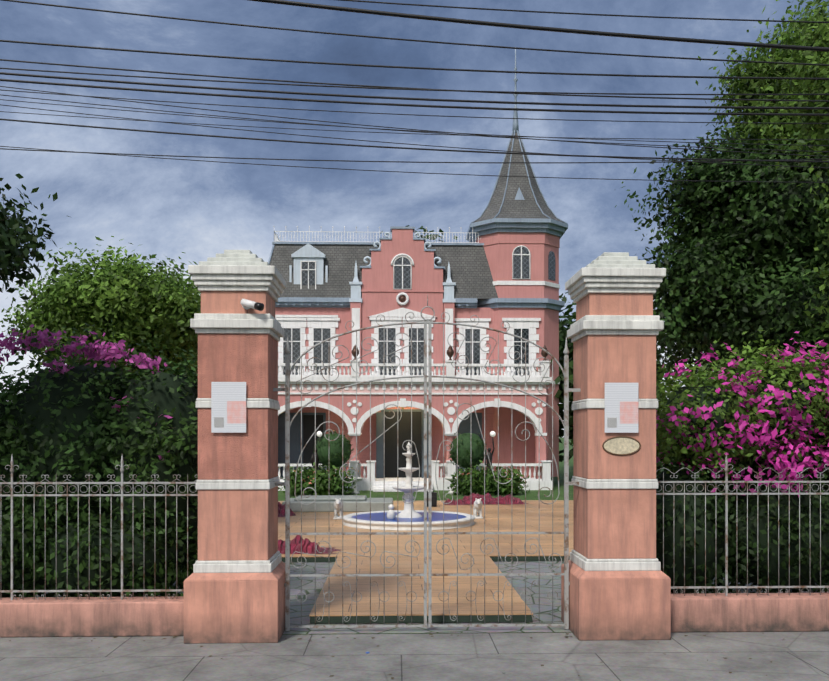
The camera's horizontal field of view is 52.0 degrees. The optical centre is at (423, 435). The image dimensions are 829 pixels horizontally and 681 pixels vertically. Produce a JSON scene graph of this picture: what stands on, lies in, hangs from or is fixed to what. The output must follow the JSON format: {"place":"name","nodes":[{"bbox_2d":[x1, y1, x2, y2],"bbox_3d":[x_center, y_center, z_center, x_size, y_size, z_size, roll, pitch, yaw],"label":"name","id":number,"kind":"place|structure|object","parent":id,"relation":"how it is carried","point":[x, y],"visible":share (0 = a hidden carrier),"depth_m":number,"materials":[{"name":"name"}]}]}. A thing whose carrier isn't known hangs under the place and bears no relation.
{"place":"outdoors","nodes":[
{"label":"outdoors","id":0,"kind":"place"},
{"bbox_2d":[0,173,74,309],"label":"street tree","id":1,"kind":"object","parent":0,"point":[13,256],"depth_m":12.41,"materials":[{"name":"green plant"}]},
{"bbox_2d":[313,430,357,468],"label":"topiary","id":2,"kind":"object","parent":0,"point":[324,451],"depth_m":42.81,"materials":[{"name":"green plant"}]},
{"bbox_2d":[0,631,828,680],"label":"pavement","id":3,"kind":"structure","parent":0,"point":[797,656],"depth_m":11.13,"materials":[{"name":"concrete"}]},
{"bbox_2d":[0,597,183,636],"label":"wall","id":4,"kind":"structure","parent":3,"relation":"on","point":[92,617],"depth_m":12.31,"materials":[{"name":"pink paint"}]},
{"bbox_2d":[0,455,197,599],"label":"fence","id":5,"kind":"object","parent":4,"relation":"on","point":[121,483],"visible":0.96,"depth_m":12.52,"materials":[{"name":"metal"}]},
{"bbox_2d":[184,250,285,643],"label":"pillar","id":6,"kind":"structure","parent":3,"relation":"on","point":[234,587],"depth_m":12.09,"materials":[{"name":"pink paint"}]},
{"bbox_2d":[211,382,245,432],"bbox_3d":[-2.758,-0.403,12.049,0.490,0.720,0.006,0,0,-2],"label":"poster","id":7,"kind":"object","parent":6,"relation":"attached to","point":[228,407],"visible":0.93,"depth_m":12.04,"materials":[{"name":"paper"}]},
{"bbox_2d":[241,299,263,313],"bbox_3d":[-2.413,-1.751,12.003,0.381,0.378,0.156,0,0,25],"label":"security camera","id":8,"kind":"object","parent":6,"relation":"attached to","point":[246,304],"visible":0.94,"depth_m":11.94,"materials":[{"name":"white plastic"}]},
{"bbox_2d":[273,295,579,630],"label":"gate","id":9,"kind":"structure","parent":6,"relation":"attached to","point":[288,423],"depth_m":12.66,"materials":[{"name":"metal"}]},
{"bbox_2d":[9,633,771,678],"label":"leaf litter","id":10,"kind":"object","parent":3,"relation":"on","point":[374,637],"visible":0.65,"depth_m":12.08,"materials":[{"name":"brown plant"}]},
{"bbox_2d":[561,252,670,640],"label":"pillar","id":11,"kind":"structure","parent":3,"relation":"on","point":[620,584],"depth_m":12.26,"materials":[{"name":"pink paint"}]},
{"bbox_2d":[605,383,637,432],"bbox_3d":[2.849,-0.403,12.224,0.490,0.720,0.006,0,0,-2],"label":"poster","id":12,"kind":"object","parent":11,"relation":"attached to","point":[621,407],"visible":0.86,"depth_m":12.22,"materials":[{"name":"paper"}]},
{"bbox_2d":[602,436,640,455],"bbox_3d":[2.858,0.147,12.256,0.564,0.284,0.024,0,0,-2],"label":"name plaque","id":13,"kind":"object","parent":11,"relation":"attached to","point":[621,445],"visible":1,"depth_m":12.26,"materials":[{"name":"stone"}]},
{"bbox_2d":[671,593,828,632],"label":"wall","id":14,"kind":"structure","parent":3,"relation":"on","point":[754,612],"depth_m":12.62,"materials":[{"name":"pink paint"}]},
{"bbox_2d":[656,453,828,595],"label":"fence","id":15,"kind":"object","parent":14,"relation":"on","point":[726,494],"visible":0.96,"depth_m":12.82,"materials":[{"name":"metal"}]},
{"bbox_2d":[0,0,828,182],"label":"utility wires","id":16,"kind":"object","parent":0,"point":[530,27],"visible":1,"depth_m":7.90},
{"bbox_2d":[0,0,828,436],"label":"sky","id":17,"kind":"structure","parent":0,"point":[201,210],"materials":[{"name":"blue"}]},
{"bbox_2d":[268,49,567,491],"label":"house","id":18,"kind":"structure","parent":0,"point":[354,282],"depth_m":48.89,"materials":[{"name":"pink paint"}]},
{"bbox_2d":[273,226,480,242],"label":"roof cresting","id":19,"kind":"object","parent":18,"relation":"on","point":[309,231],"visible":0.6,"depth_m":49.51,"materials":[{"name":"grey metal"}]},
{"bbox_2d":[275,245,540,374],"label":"windows","id":20,"kind":"structure","parent":18,"relation":"attached to","point":[330,322],"depth_m":48.81,"materials":[{"name":"white wood"}]},
{"bbox_2d":[278,360,551,480],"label":"house balustrades","id":21,"kind":"object","parent":18,"relation":"attached to","point":[544,464],"visible":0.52,"depth_m":45.50,"materials":[{"name":"white stone"}]},
{"bbox_2d":[351,345,547,360],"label":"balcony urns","id":22,"kind":"object","parent":18,"relation":"on","point":[450,352],"visible":0.6,"depth_m":45.60,"materials":[{"name":"brown metal"}]},
{"bbox_2d":[35,500,827,633],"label":"garden paving","id":23,"kind":"structure","parent":0,"point":[517,583],"depth_m":14.92,"materials":[{"name":"grey stone"}]},
{"bbox_2d":[0,308,197,597],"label":"hedge","id":24,"kind":"object","parent":23,"relation":"on","point":[9,396],"depth_m":13.83,"materials":[{"name":"green plant"}]},
{"bbox_2d":[0,324,172,459],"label":"bougainvillea","id":25,"kind":"object","parent":24,"relation":"attached to","point":[42,338],"visible":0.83,"depth_m":14.21,"materials":[{"name":"purple plant"}]},
{"bbox_2d":[194,500,573,622],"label":"paved driveway","id":26,"kind":"structure","parent":23,"relation":"on","point":[512,519],"depth_m":18.84,"materials":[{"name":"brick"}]},
{"bbox_2d":[278,502,295,516],"bbox_3d":[-5.367,2.419,29.518,1.898,0.676,1.600,0,0,-2],"label":"plant","id":27,"kind":"object","parent":26,"relation":"on","point":[281,510],"visible":0.23,"depth_m":29.35,"materials":[{"name":"red plant"}]},
{"bbox_2d":[278,535,339,553],"bbox_3d":[-3.030,2.566,20.387,2.100,0.382,1.100,0,0,-2],"label":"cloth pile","id":28,"kind":"object","parent":26,"relation":"on","point":[308,546],"visible":0.56,"depth_m":20.00,"materials":[{"name":"red plant"}]},
{"bbox_2d":[282,495,392,511],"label":"planter wall","id":29,"kind":"structure","parent":26,"relation":"on","point":[324,503],"depth_m":30.73,"materials":[{"name":"grey concrete"}]},
{"bbox_2d":[333,498,341,519],"bbox_3d":[-2.830,2.421,28.374,0.304,0.694,0.957,0,0,-2],"label":"lion","id":30,"kind":"object","parent":26,"relation":"on","point":[337,506],"visible":0.98,"depth_m":28.09},
{"bbox_2d":[343,442,474,530],"bbox_3d":[-0.458,1.477,26.771,4.180,2.580,4.180,0,0,-2],"label":"fountain","id":31,"kind":"object","parent":26,"relation":"on","point":[404,520],"visible":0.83,"depth_m":26.23,"materials":[{"name":"stone"}]},
{"bbox_2d":[427,489,436,506],"bbox_3d":[0.271,2.422,33.177,0.500,0.691,0.400,0,0,-2],"label":"trash bin","id":32,"kind":"object","parent":26,"relation":"on","point":[434,499],"visible":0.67,"depth_m":33.02,"materials":[{"name":"black metal"}]},
{"bbox_2d":[444,499,466,504],"bbox_3d":[1.289,2.642,34.229,1.000,0.230,0.800,0,0,-2],"label":"flower bed","id":33,"kind":"object","parent":26,"relation":"on","point":[454,502],"visible":0.81,"depth_m":34.12,"materials":[{"name":"red plant"}]},
{"bbox_2d":[473,498,482,518],"bbox_3d":[1.818,2.421,28.520,0.304,0.694,0.957,0,0,-2],"label":"lion","id":34,"kind":"object","parent":26,"relation":"on","point":[478,504],"visible":0.92,"depth_m":28.25},
{"bbox_2d":[462,493,528,503],"bbox_3d":[2.772,2.545,34.776,3.000,0.424,1.400,0,0,-2],"label":"red flower bed","id":35,"kind":"object","parent":26,"relation":"on","point":[506,499],"visible":0.94,"depth_m":34.34,"materials":[{"name":"red plant"}]},
{"bbox_2d":[615,34,828,451],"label":"tree","id":36,"kind":"object","parent":23,"relation":"on","point":[692,204],"depth_m":20.91,"materials":[{"name":"green plant"}]},
{"bbox_2d":[656,442,828,593],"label":"hedge","id":37,"kind":"object","parent":23,"relation":"on","point":[734,577],"depth_m":14.31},
{"bbox_2d":[656,328,828,591],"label":"shrub","id":38,"kind":"object","parent":23,"relation":"on","point":[757,363],"depth_m":14.35,"materials":[{"name":"green plant"}]},
{"bbox_2d":[656,331,828,496],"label":"bougainvillea","id":39,"kind":"object","parent":38,"relation":"attached to","point":[794,414],"visible":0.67,"depth_m":14.00,"materials":[{"name":"pink plant"}]},
{"bbox_2d":[740,2,828,336],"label":"tree","id":40,"kind":"object","parent":23,"relation":"on","point":[810,86],"visible":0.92,"depth_m":14.79,"materials":[{"name":"green plant"}]},
{"bbox_2d":[695,0,828,176],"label":"tree leaves","id":41,"kind":"object","parent":40,"relation":"attached to","point":[736,86],"visible":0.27,"depth_m":21.66,"materials":[{"name":"green plant"}]},
{"bbox_2d":[448,432,485,472],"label":"topiary","id":42,"kind":"object","parent":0,"point":[467,444],"depth_m":43.02,"materials":[{"name":"green plant"}]},
{"bbox_2d":[295,437,743,634],"bbox_3d":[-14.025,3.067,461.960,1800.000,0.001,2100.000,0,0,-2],"label":"hardware piece","id":43,"kind":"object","parent":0,"point":[561,446],"depth_m":219.56,"materials":[{"name":"grey metal"}]},
{"bbox_2d":[278,450,828,634],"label":"garden lawn","id":44,"kind":"structure","parent":0,"point":[532,495],"depth_m":42.12,"materials":[{"name":"green plant"}]},
{"bbox_2d":[0,236,200,377],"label":"tree","id":45,"kind":"object","parent":44,"relation":"on","point":[160,304],"depth_m":22.40,"materials":[{"name":"green plant"}]},
{"bbox_2d":[311,431,321,472],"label":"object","id":46,"kind":"object","parent":44,"relation":"on","point":[319,434],"visible":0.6,"depth_m":42.93,"materials":[{"name":"brown metal"}]},
{"bbox_2d":[278,462,357,495],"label":"shrub","id":47,"kind":"object","parent":44,"relation":"on","point":[328,488],"depth_m":41.13,"materials":[{"name":"green plant"}]},
{"bbox_2d":[348,477,362,493],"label":"birdbath","id":48,"kind":"object","parent":44,"relation":"on","point":[359,479],"visible":0.58,"depth_m":42.56,"materials":[{"name":"stone"}]},
{"bbox_2d":[127,225,688,461],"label":"trees","id":49,"kind":"object","parent":44,"relation":"on","point":[562,340],"depth_m":52.33,"materials":[{"name":"green plant"}]},
{"bbox_2d":[445,477,456,493],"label":"birdbath","id":50,"kind":"object","parent":44,"relation":"on","point":[450,479],"visible":0.56,"depth_m":42.68,"materials":[{"name":"stone"}]},
{"bbox_2d":[447,460,529,494],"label":"shrub","id":51,"kind":"object","parent":44,"relation":"on","point":[515,488],"depth_m":41.40,"materials":[{"name":"green plant"}]},
{"bbox_2d":[485,431,495,472],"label":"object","id":52,"kind":"object","parent":44,"relation":"on","point":[492,435],"visible":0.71,"depth_m":43.22,"materials":[{"name":"brown metal"}]}
]}

